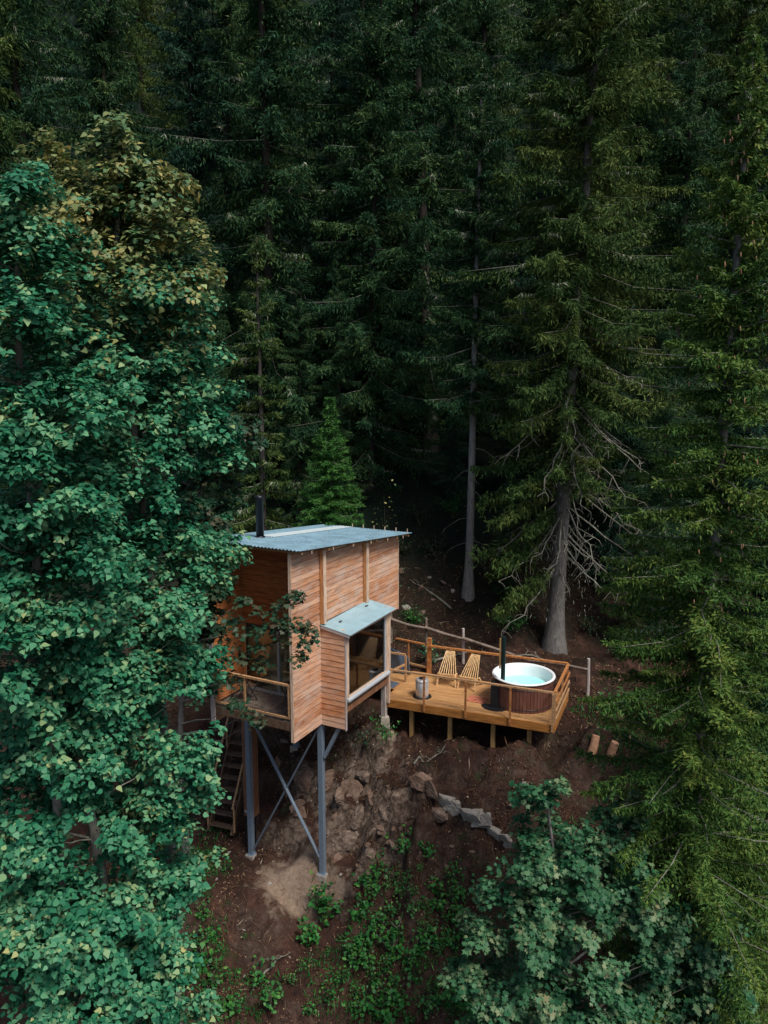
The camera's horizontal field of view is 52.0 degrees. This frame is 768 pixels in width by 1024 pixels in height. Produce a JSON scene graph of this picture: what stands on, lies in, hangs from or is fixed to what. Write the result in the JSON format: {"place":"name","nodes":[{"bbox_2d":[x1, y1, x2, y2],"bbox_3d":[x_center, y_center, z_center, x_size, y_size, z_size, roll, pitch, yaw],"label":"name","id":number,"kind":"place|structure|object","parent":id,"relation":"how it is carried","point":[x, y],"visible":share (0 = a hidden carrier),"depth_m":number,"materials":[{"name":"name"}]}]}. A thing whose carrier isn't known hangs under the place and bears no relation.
{"place":"outdoors","nodes":[
{"label":"outdoors","id":0,"kind":"place"},
{"bbox_2d":[0,0,767,1023],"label":"ground","id":1,"kind":"structure","parent":0,"point":[296,876],"depth_m":24.34,"materials":[{"name":"soil"}]},
{"bbox_2d":[0,4,77,306],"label":"forest spruce","id":2,"kind":"object","parent":1,"relation":"on","point":[48,116],"visible":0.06,"depth_m":44.52,"materials":[{"name":"green plant"}]},
{"bbox_2d":[0,0,104,567],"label":"forest spruce","id":3,"kind":"object","parent":1,"relation":"on","point":[8,93],"visible":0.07,"depth_m":29.76,"materials":[{"name":"green plant"}]},
{"bbox_2d":[18,0,86,149],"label":"forest spruce","id":4,"kind":"object","parent":1,"relation":"on","point":[52,21],"visible":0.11,"depth_m":69.50,"materials":[{"name":"green plant"}]},
{"bbox_2d":[0,157,147,1023],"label":"edge aspen","id":5,"kind":"object","parent":1,"relation":"on","point":[32,443],"visible":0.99,"depth_m":11.47,"materials":[{"name":"green plant"}]},
{"bbox_2d":[0,0,172,493],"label":"forest spruce","id":6,"kind":"object","parent":1,"relation":"on","point":[37,103],"visible":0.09,"depth_m":31.55,"materials":[{"name":"green plant"}]},
{"bbox_2d":[48,0,139,251],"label":"forest spruce","id":7,"kind":"object","parent":1,"relation":"on","point":[79,73],"visible":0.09,"depth_m":53.76,"materials":[{"name":"green plant"}]},
{"bbox_2d":[0,591,232,1023],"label":"aspen","id":8,"kind":"object","parent":1,"relation":"on","point":[109,965],"visible":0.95,"depth_m":12.97,"materials":[{"name":"green plant"}]},
{"bbox_2d":[40,0,202,480],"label":"forest spruce","id":9,"kind":"object","parent":1,"relation":"on","point":[99,22],"visible":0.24,"depth_m":33.02,"materials":[{"name":"green plant"}]},
{"bbox_2d":[0,108,255,1023],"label":"yellowing aspen","id":10,"kind":"object","parent":1,"relation":"on","point":[115,206],"visible":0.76,"depth_m":13.26,"materials":[{"name":"green plant"}]},
{"bbox_2d":[104,0,203,271],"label":"forest spruce","id":11,"kind":"object","parent":1,"relation":"on","point":[139,48],"visible":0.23,"depth_m":47.61,"materials":[{"name":"green plant"}]},
{"bbox_2d":[121,0,229,159],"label":"forest spruce","id":12,"kind":"object","parent":1,"relation":"on","point":[169,18],"visible":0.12,"depth_m":68.16,"materials":[{"name":"green plant"}]},
{"bbox_2d":[97,0,264,472],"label":"forest spruce","id":13,"kind":"object","parent":1,"relation":"on","point":[192,56],"visible":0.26,"depth_m":34.13,"materials":[{"name":"green plant"}]},
{"bbox_2d":[144,0,244,233],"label":"forest spruce","id":14,"kind":"object","parent":1,"relation":"on","point":[162,65],"visible":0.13,"depth_m":56.20,"materials":[{"name":"green plant"}]},
{"bbox_2d":[184,940,216,975],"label":"wild plant","id":15,"kind":"object","parent":1,"relation":"on","point":[204,953],"visible":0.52,"depth_m":21.66,"materials":[{"name":"green plant"}]},
{"bbox_2d":[191,957,232,990],"bbox_3d":[-4.643,12.449,21.029,1.041,0.883,0.772,-5,11,-28],"label":"wild plant","id":16,"kind":"object","parent":1,"relation":"on","point":[217,979],"visible":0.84,"depth_m":21.01,"materials":[{"name":"green plant"}]},
{"bbox_2d":[107,372,320,873],"bbox_3d":[-4.355,4.126,20.739,6.143,15.384,2.944,2,9,9],"label":"maple tree","id":17,"kind":"object","parent":1,"relation":"on","point":[208,635],"visible":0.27,"depth_m":19.68,"materials":[{"name":"green plant"}]},
{"bbox_2d":[211,992,240,1017],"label":"wild plant","id":18,"kind":"object","parent":1,"relation":"on","point":[224,1005],"visible":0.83,"depth_m":20.74,"materials":[{"name":"green plant"}]},
{"bbox_2d":[164,0,290,388],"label":"forest spruce","id":19,"kind":"object","parent":1,"relation":"on","point":[227,14],"visible":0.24,"depth_m":39.55,"materials":[{"name":"green plant"}]},
{"bbox_2d":[183,231,271,534],"bbox_3d":[-6.738,-4.401,31.492,3.585,13.329,3.404,3,11,31],"label":"forest spruce","id":20,"kind":"object","parent":1,"relation":"on","point":[224,372],"visible":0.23,"depth_m":31.24,"materials":[{"name":"green plant"}]},
{"bbox_2d":[207,716,257,835],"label":"wooden stairs","id":21,"kind":"structure","parent":1,"relation":"on","point":[234,814],"depth_m":25.69,"materials":[{"name":"brown wood"}]},
{"bbox_2d":[184,0,324,346],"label":"forest spruce","id":22,"kind":"object","parent":1,"relation":"on","point":[292,150],"visible":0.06,"depth_m":43.36,"materials":[{"name":"green plant"}]},
{"bbox_2d":[237,955,274,988],"bbox_3d":[-3.408,12.639,21.513,0.736,0.843,0.994,8,12,41],"label":"wild plant","id":23,"kind":"object","parent":1,"relation":"on","point":[255,974],"visible":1,"depth_m":21.45,"materials":[{"name":"green plant"}]},
{"bbox_2d":[156,0,363,484],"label":"forest spruce","id":24,"kind":"object","parent":1,"relation":"on","point":[267,73],"visible":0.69,"depth_m":32.92,"materials":[{"name":"green plant"}]},
{"bbox_2d":[215,233,306,534],"bbox_3d":[-4.868,-2.797,29.454,4.016,14.669,3.868,8,13,42],"label":"slim spruce","id":25,"kind":"object","parent":1,"relation":"on","point":[260,399],"visible":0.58,"depth_m":29.15,"materials":[{"name":"green plant"}]},
{"bbox_2d":[254,972,283,1013],"bbox_3d":[-3.130,12.879,20.985,0.961,1.060,0.744,5,11,28],"label":"wild plant","id":26,"kind":"object","parent":1,"relation":"on","point":[268,997],"visible":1,"depth_m":20.93,"materials":[{"name":"green plant"}]},
{"bbox_2d":[269,0,328,213],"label":"forest spruce","id":27,"kind":"object","parent":1,"relation":"on","point":[307,4],"visible":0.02,"depth_m":58.53,"materials":[{"name":"green plant"}]},
{"bbox_2d":[293,768,310,794],"bbox_3d":[-2.589,8.755,25.489,0.699,1.012,0.467,-18,-4,18],"label":"rock","id":28,"kind":"object","parent":1,"relation":"on","point":[302,780],"visible":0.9,"depth_m":25.36,"materials":[{"name":"brown stone"}]},
{"bbox_2d":[264,263,342,521],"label":"forest spruce","id":29,"kind":"object","parent":1,"relation":"on","point":[300,335],"visible":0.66,"depth_m":33.01,"materials":[{"name":"green plant"}]},
{"bbox_2d":[296,909,321,946],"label":"leafy bush","id":30,"kind":"object","parent":1,"relation":"on","point":[307,928],"visible":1,"depth_m":22.28,"materials":[{"name":"green plant"}]},
{"bbox_2d":[208,495,411,884],"bbox_3d":[-1.875,5.188,24.682,4.100,11.783,6.760,5,10,27],"label":"cabin","id":31,"kind":"object","parent":1,"relation":"on","point":[351,603],"visible":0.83,"depth_m":22.94,"materials":[{"name":"brown wood"}]},
{"bbox_2d":[243,622,288,696],"bbox_3d":[-3.047,4.389,23.059,2.560,2.065,0.117,5,10,27],"label":"glass door","id":32,"kind":"structure","parent":31,"relation":"in","point":[268,675],"depth_m":23.42,"materials":[{"name":"clear glass"}]},
{"bbox_2d":[347,607,390,702],"bbox_3d":[-0.431,4.638,23.345,0.160,3.100,2.670,5,10,27],"label":"bay window","id":33,"kind":"structure","parent":31,"relation":"in","point":[369,648],"depth_m":23.36,"materials":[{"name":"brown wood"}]},
{"bbox_2d":[308,870,343,925],"bbox_3d":[-1.734,11.138,22.817,1.206,1.505,1.188,-1,9,-4],"label":"leafy bush","id":34,"kind":"object","parent":1,"relation":"on","point":[320,907],"visible":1,"depth_m":22.75,"materials":[{"name":"green plant"}]},
{"bbox_2d":[291,397,365,527],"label":"young spruce","id":35,"kind":"object","parent":1,"relation":"on","point":[328,461],"visible":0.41,"depth_m":28.36,"materials":[{"name":"green plant"}]},
{"bbox_2d":[318,971,343,1006],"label":"wild plant","id":36,"kind":"object","parent":1,"relation":"on","point":[332,990],"visible":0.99,"depth_m":20.80,"materials":[{"name":"green plant"}]},
{"bbox_2d":[299,251,371,503],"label":"forest spruce","id":37,"kind":"object","parent":1,"relation":"on","point":[340,353],"visible":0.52,"depth_m":32.78,"materials":[{"name":"green plant"}]},
{"bbox_2d":[275,0,401,394],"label":"forest spruce","id":38,"kind":"object","parent":1,"relation":"on","point":[341,18],"visible":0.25,"depth_m":38.72,"materials":[{"name":"green plant"}]},
{"bbox_2d":[332,830,358,851],"bbox_3d":[-1.210,10.029,24.048,0.930,0.621,0.403,-2,-14,5],"label":"rock","id":39,"kind":"object","parent":1,"relation":"on","point":[345,840],"visible":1,"depth_m":23.88,"materials":[{"name":"brown stone"}]},
{"bbox_2d":[340,779,362,800],"bbox_3d":[-1.050,8.732,24.466,0.723,0.914,0.380,15,3,2],"label":"rock","id":40,"kind":"object","parent":1,"relation":"on","point":[355,790],"visible":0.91,"depth_m":24.40,"materials":[{"name":"brown stone"}]},
{"bbox_2d":[274,0,435,286],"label":"forest spruce","id":41,"kind":"object","parent":1,"relation":"on","point":[349,116],"visible":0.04,"depth_m":46.72,"materials":[{"name":"green plant"}]},
{"bbox_2d":[342,930,371,970],"bbox_3d":[-0.684,12.103,21.535,0.768,0.879,1.036,1,9,9],"label":"wild plant","id":42,"kind":"object","parent":1,"relation":"on","point":[352,957],"visible":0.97,"depth_m":21.47,"materials":[{"name":"green plant"}]},
{"bbox_2d":[341,983,375,1018],"bbox_3d":[-0.584,12.960,20.747,0.729,0.834,0.983,5,10,27],"label":"wild plant","id":43,"kind":"object","parent":1,"relation":"on","point":[364,1004],"visible":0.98,"depth_m":20.68,"materials":[{"name":"green plant"}]},
{"bbox_2d":[345,925,377,949],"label":"wild plant","id":44,"kind":"object","parent":1,"relation":"on","point":[366,943],"visible":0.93,"depth_m":21.93,"materials":[{"name":"green plant"}]},
{"bbox_2d":[281,0,452,492],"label":"forest spruce","id":45,"kind":"object","parent":1,"relation":"on","point":[369,342],"visible":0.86,"depth_m":32.27,"materials":[{"name":"green plant"}]},
{"bbox_2d":[356,869,387,899],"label":"wild plant","id":46,"kind":"object","parent":1,"relation":"on","point":[377,888],"visible":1,"depth_m":22.48,"materials":[{"name":"green plant"}]},
{"bbox_2d":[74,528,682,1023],"bbox_3d":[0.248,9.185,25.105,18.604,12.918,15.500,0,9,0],"label":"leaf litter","id":47,"kind":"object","parent":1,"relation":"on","point":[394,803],"visible":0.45,"depth_m":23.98,"materials":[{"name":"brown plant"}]},
{"bbox_2d":[364,993,402,1023],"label":"wild plant","id":48,"kind":"object","parent":1,"relation":"on","point":[385,1014],"visible":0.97,"depth_m":20.62,"materials":[{"name":"green plant"}]},
{"bbox_2d":[360,307,411,466],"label":"forest spruce","id":49,"kind":"object","parent":1,"relation":"on","point":[379,329],"visible":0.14,"depth_m":35.41,"materials":[{"name":"green plant"}]},
{"bbox_2d":[358,124,420,396],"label":"forest spruce","id":50,"kind":"object","parent":1,"relation":"on","point":[401,316],"visible":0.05,"depth_m":39.00,"materials":[{"name":"green plant"}]},
{"bbox_2d":[371,971,411,1005],"bbox_3d":[0.264,12.692,20.776,1.020,0.865,0.756,-7,11,-35],"label":"wild plant","id":51,"kind":"object","parent":1,"relation":"on","point":[396,995],"visible":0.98,"depth_m":20.74,"materials":[{"name":"green plant"}]},
{"bbox_2d":[379,933,407,960],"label":"wild plant","id":52,"kind":"object","parent":1,"relation":"on","point":[397,947],"visible":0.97,"depth_m":21.55,"materials":[{"name":"green plant"}]},
{"bbox_2d":[385,824,412,855],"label":"wild plant","id":53,"kind":"object","parent":1,"relation":"on","point":[404,842],"visible":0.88,"depth_m":22.78,"materials":[{"name":"green plant"}]},
{"bbox_2d":[401,946,428,978],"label":"wild plant","id":54,"kind":"object","parent":1,"relation":"on","point":[414,967],"visible":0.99,"depth_m":20.98,"materials":[{"name":"green plant"}]},
{"bbox_2d":[383,0,449,241],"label":"forest spruce","id":55,"kind":"object","parent":1,"relation":"on","point":[431,111],"visible":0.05,"depth_m":56.06,"materials":[{"name":"green plant"}]},
{"bbox_2d":[396,494,436,525],"bbox_3d":[1.355,-0.041,32.627,1.711,1.297,1.744,-2,10,-14],"label":"bank shrub","id":56,"kind":"object","parent":1,"relation":"on","point":[417,517],"visible":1,"depth_m":32.62,"materials":[{"name":"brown plant"}]},
{"bbox_2d":[75,700,759,1023],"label":"grass","id":57,"kind":"structure","parent":1,"relation":"on","point":[329,950],"depth_m":21.59,"materials":[{"name":"green plant"}]},
{"bbox_2d":[409,772,432,791],"bbox_3d":[1.088,8.143,23.416,0.701,0.766,0.398,7,12,37],"label":"rock","id":58,"kind":"object","parent":1,"relation":"on","point":[418,780],"visible":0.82,"depth_m":23.32,"materials":[{"name":"brown stone"}]},
{"bbox_2d":[418,983,439,1018],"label":"wild plant","id":59,"kind":"object","parent":1,"relation":"on","point":[428,1006],"visible":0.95,"depth_m":20.62,"materials":[{"name":"green plant"}]},
{"bbox_2d":[320,0,543,453],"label":"forest spruce","id":60,"kind":"object","parent":1,"relation":"on","point":[425,186],"visible":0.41,"depth_m":34.02,"materials":[{"name":"green plant"}]},
{"bbox_2d":[431,807,447,822],"bbox_3d":[1.498,8.882,23.163,0.966,0.393,0.383,6,11,32],"label":"rock","id":61,"kind":"object","parent":1,"relation":"on","point":[439,815],"visible":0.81,"depth_m":22.94,"materials":[{"name":"brown stone"}]},
{"bbox_2d":[429,983,457,1006],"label":"wild plant","id":62,"kind":"object","parent":1,"relation":"on","point":[443,997],"visible":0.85,"depth_m":20.66,"materials":[{"name":"green plant"}]},
{"bbox_2d":[427,346,476,508],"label":"forest spruce","id":63,"kind":"object","parent":1,"relation":"on","point":[455,450],"visible":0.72,"depth_m":33.49,"materials":[{"name":"green plant"}]},
{"bbox_2d":[407,0,498,322],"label":"forest spruce","id":64,"kind":"object","parent":1,"relation":"on","point":[457,22],"visible":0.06,"depth_m":44.38,"materials":[{"name":"green plant"}]},
{"bbox_2d":[439,889,475,921],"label":"wild plant","id":65,"kind":"object","parent":1,"relation":"on","point":[456,906],"visible":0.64,"depth_m":21.50,"materials":[{"name":"green plant"}]},
{"bbox_2d":[440,871,475,900],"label":"wild plant","id":66,"kind":"object","parent":1,"relation":"on","point":[459,895],"visible":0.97,"depth_m":21.74,"materials":[{"name":"green plant"}]},
{"bbox_2d":[445,987,471,1020],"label":"wild plant","id":67,"kind":"object","parent":1,"relation":"on","point":[461,1006],"visible":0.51,"depth_m":20.43,"materials":[{"name":"green plant"}]},
{"bbox_2d":[361,637,569,747],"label":"deck","id":68,"kind":"structure","parent":1,"relation":"on","point":[449,703],"depth_m":24.36,"materials":[{"name":"brown wood"}]},
{"bbox_2d":[391,648,410,674],"bbox_3d":[0.481,5.090,26.756,0.812,0.985,0.320,4,10,21],"label":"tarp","id":69,"kind":"object","parent":68,"relation":"hanging from","point":[397,660],"visible":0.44,"depth_m":26.74,"materials":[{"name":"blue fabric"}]},
{"bbox_2d":[413,677,431,699],"bbox_3d":[1.207,5.539,24.922,0.600,0.611,0.600,0,9,0],"label":"steel bin","id":70,"kind":"object","parent":68,"relation":"on","point":[417,691],"visible":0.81,"depth_m":24.77,"materials":[{"name":"silver metal"}]},
{"bbox_2d":[436,650,457,687],"bbox_3d":[2.122,5.184,26.032,0.674,0.984,0.834,2,10,15],"label":"stick chair","id":71,"kind":"object","parent":68,"relation":"on","point":[455,675],"visible":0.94,"depth_m":26.04,"materials":[{"name":"brown wood"}]},
{"bbox_2d":[456,654,482,691],"bbox_3d":[2.838,5.235,25.719,0.674,0.984,0.834,5,11,28],"label":"stick chair","id":72,"kind":"object","parent":68,"relation":"on","point":[475,656],"visible":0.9,"depth_m":25.73,"materials":[{"name":"brown wood"}]},
{"bbox_2d":[481,703,505,711],"bbox_3d":[3.374,5.986,24.038,0.920,0.008,0.460,4,10,21],"label":"floor plate","id":73,"kind":"object","parent":68,"relation":"on","point":[490,708],"visible":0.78,"depth_m":24.00,"materials":[{"name":"black metal"}]},
{"bbox_2d":[490,636,505,706],"bbox_3d":[3.489,4.859,23.977,0.408,2.240,0.240,4,10,21],"label":"tub stove","id":74,"kind":"object","parent":73,"relation":"on","point":[502,662],"visible":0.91,"depth_m":23.88,"materials":[{"name":"black metal"}]},
{"bbox_2d":[492,663,555,713],"bbox_3d":[4.324,5.450,24.457,1.944,0.931,1.944,0,9,0],"label":"hot tub","id":75,"kind":"object","parent":68,"relation":"on","point":[533,676],"visible":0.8,"depth_m":23.88,"materials":[{"name":"brown wood"}]},
{"bbox_2d":[425,138,512,447],"bbox_3d":[4.053,-10.162,36.932,4.957,14.594,4.416,-1,9,-8],"label":"forest spruce","id":76,"kind":"object","parent":1,"relation":"on","point":[458,256],"visible":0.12,"depth_m":36.75,"materials":[{"name":"green plant"}]},
{"bbox_2d":[460,808,483,823],"bbox_3d":[2.499,8.693,22.575,0.845,0.720,0.474,12,34,24],"label":"rock","id":77,"kind":"object","parent":1,"relation":"on","point":[469,815],"visible":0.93,"depth_m":22.34,"materials":[{"name":"grey stone"}]},
{"bbox_2d":[398,57,549,601],"bbox_3d":[3.341,-6.049,28.994,5.139,19.859,4.498,4,10,25],"label":"slender spruce","id":78,"kind":"object","parent":1,"relation":"on","point":[484,223],"visible":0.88,"depth_m":28.34,"materials":[{"name":"green plant"}]},
{"bbox_2d":[407,0,540,375],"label":"forest spruce","id":79,"kind":"object","parent":1,"relation":"on","point":[485,46],"visible":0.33,"depth_m":39.67,"materials":[{"name":"green plant"}]},
{"bbox_2d":[470,812,491,828],"bbox_3d":[2.804,8.726,22.330,0.579,0.663,0.330,28,11,19],"label":"rock","id":80,"kind":"object","parent":1,"relation":"on","point":[486,820],"visible":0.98,"depth_m":22.19,"materials":[{"name":"grey stone"}]},
{"bbox_2d":[438,0,525,221],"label":"forest spruce","id":81,"kind":"object","parent":1,"relation":"on","point":[503,28],"visible":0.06,"depth_m":56.20,"materials":[{"name":"green plant"}]},
{"bbox_2d":[391,612,589,695],"bbox_3d":[3.473,4.911,27.098,7.188,2.384,0.425,4,10,25],"label":"rustic fence","id":82,"kind":"object","parent":1,"relation":"on","point":[463,638],"visible":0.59,"depth_m":27.43,"materials":[{"name":"grey wood"}]},
{"bbox_2d":[488,458,525,601],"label":"forest spruce","id":83,"kind":"object","parent":1,"relation":"on","point":[500,589],"visible":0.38,"depth_m":29.69,"materials":[{"name":"green plant"}]},
{"bbox_2d":[484,230,550,522],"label":"forest spruce","id":84,"kind":"object","parent":1,"relation":"on","point":[499,441],"visible":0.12,"depth_m":33.25,"materials":[{"name":"green plant"}]},
{"bbox_2d":[479,24,570,415],"bbox_3d":[7.303,-13.075,37.407,5.629,18.972,4.820,4,10,24],"label":"forest spruce","id":85,"kind":"object","parent":1,"relation":"on","point":[552,66],"visible":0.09,"depth_m":36.44,"materials":[{"name":"green plant"}]},
{"bbox_2d":[490,0,585,296],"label":"forest spruce","id":86,"kind":"object","parent":1,"relation":"on","point":[539,6],"visible":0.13,"depth_m":43.33,"materials":[{"name":"green plant"}]},
{"bbox_2d":[529,308,604,552],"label":"forest spruce","id":87,"kind":"object","parent":1,"relation":"on","point":[572,505],"visible":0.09,"depth_m":32.22,"materials":[{"name":"green plant"}]},
{"bbox_2d":[434,0,706,654],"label":"grey trunk spruce","id":88,"kind":"object","parent":1,"relation":"on","point":[578,270],"visible":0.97,"depth_m":26.07,"materials":[{"name":"green plant"}]},
{"bbox_2d":[571,610,608,635],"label":"bank shrub","id":89,"kind":"object","parent":1,"relation":"on","point":[589,630],"visible":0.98,"depth_m":28.95,"materials":[{"name":"green plant"}]},
{"bbox_2d":[436,776,758,1023],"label":"greygreen maple","id":90,"kind":"object","parent":1,"relation":"on","point":[540,859],"visible":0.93,"depth_m":15.32,"materials":[{"name":"green plant"}]},
{"bbox_2d":[482,0,738,526],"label":"forest spruce","id":91,"kind":"object","parent":1,"relation":"on","point":[655,4],"visible":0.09,"depth_m":31.86,"materials":[{"name":"green plant"}]},
{"bbox_2d":[572,304,650,588],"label":"forest spruce","id":92,"kind":"object","parent":1,"relation":"on","point":[608,545],"visible":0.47,"depth_m":30.12,"materials":[{"name":"green plant"}]},
{"bbox_2d":[606,466,654,648],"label":"forest spruce","id":93,"kind":"object","parent":1,"relation":"on","point":[631,624],"visible":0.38,"depth_m":27.94,"materials":[{"name":"green plant"}]},
{"bbox_2d":[568,0,710,304],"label":"forest spruce","id":94,"kind":"object","parent":1,"relation":"on","point":[649,125],"visible":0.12,"depth_m":46.62,"materials":[{"name":"green plant"}]},
{"bbox_2d":[570,16,739,575],"bbox_3d":[10.803,-7.094,29.872,6.046,21.246,6.836,9,13,44],"label":"forest spruce","id":95,"kind":"object","parent":1,"relation":"on","point":[690,161],"visible":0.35,"depth_m":28.76,"materials":[{"name":"green plant"}]},
{"bbox_2d":[612,325,708,638],"bbox_3d":[9.683,-0.547,27.110,3.348,11.619,3.000,-2,11,-1],"label":"forest spruce","id":96,"kind":"object","parent":1,"relation":"on","point":[669,417],"visible":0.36,"depth_m":26.90,"materials":[{"name":"green plant"}]},
{"bbox_2d":[567,22,767,1023],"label":"cone spruce","id":97,"kind":"object","parent":1,"relation":"on","point":[699,699],"visible":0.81,"depth_m":14.94,"materials":[{"name":"green plant"}]},
{"bbox_2d":[643,0,703,157],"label":"forest spruce","id":98,"kind":"object","parent":1,"relation":"on","point":[668,79],"visible":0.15,"depth_m":68.19,"materials":[{"name":"green plant"}]},
{"bbox_2d":[644,0,762,272],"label":"forest spruce","id":99,"kind":"object","parent":1,"relation":"on","point":[708,18],"visible":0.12,"depth_m":49.06,"materials":[{"name":"green plant"}]},
{"bbox_2d":[641,0,767,326],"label":"forest spruce","id":100,"kind":"object","parent":1,"relation":"on","point":[728,10],"visible":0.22,"depth_m":43.00,"materials":[{"name":"green plant"}]},
{"bbox_2d":[661,436,767,956],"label":"edge spruce","id":101,"kind":"object","parent":1,"relation":"on","point":[760,707],"visible":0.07,"depth_m":19.00,"materials":[{"name":"green plant"}]},
{"bbox_2d":[690,25,767,509],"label":"forest spruce","id":102,"kind":"object","parent":1,"relation":"on","point":[739,431],"visible":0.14,"depth_m":33.03,"materials":[{"name":"green plant"}]},
{"bbox_2d":[699,0,767,321],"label":"forest spruce","id":103,"kind":"object","parent":1,"relation":"on","point":[765,52],"visible":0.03,"depth_m":43.11,"materials":[{"name":"green plant"}]},
{"bbox_2d":[709,746,767,1022],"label":"spruce","id":104,"kind":"object","parent":1,"relation":"on","point":[757,887],"visible":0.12,"depth_m":17.77,"materials":[{"name":"green plant"}]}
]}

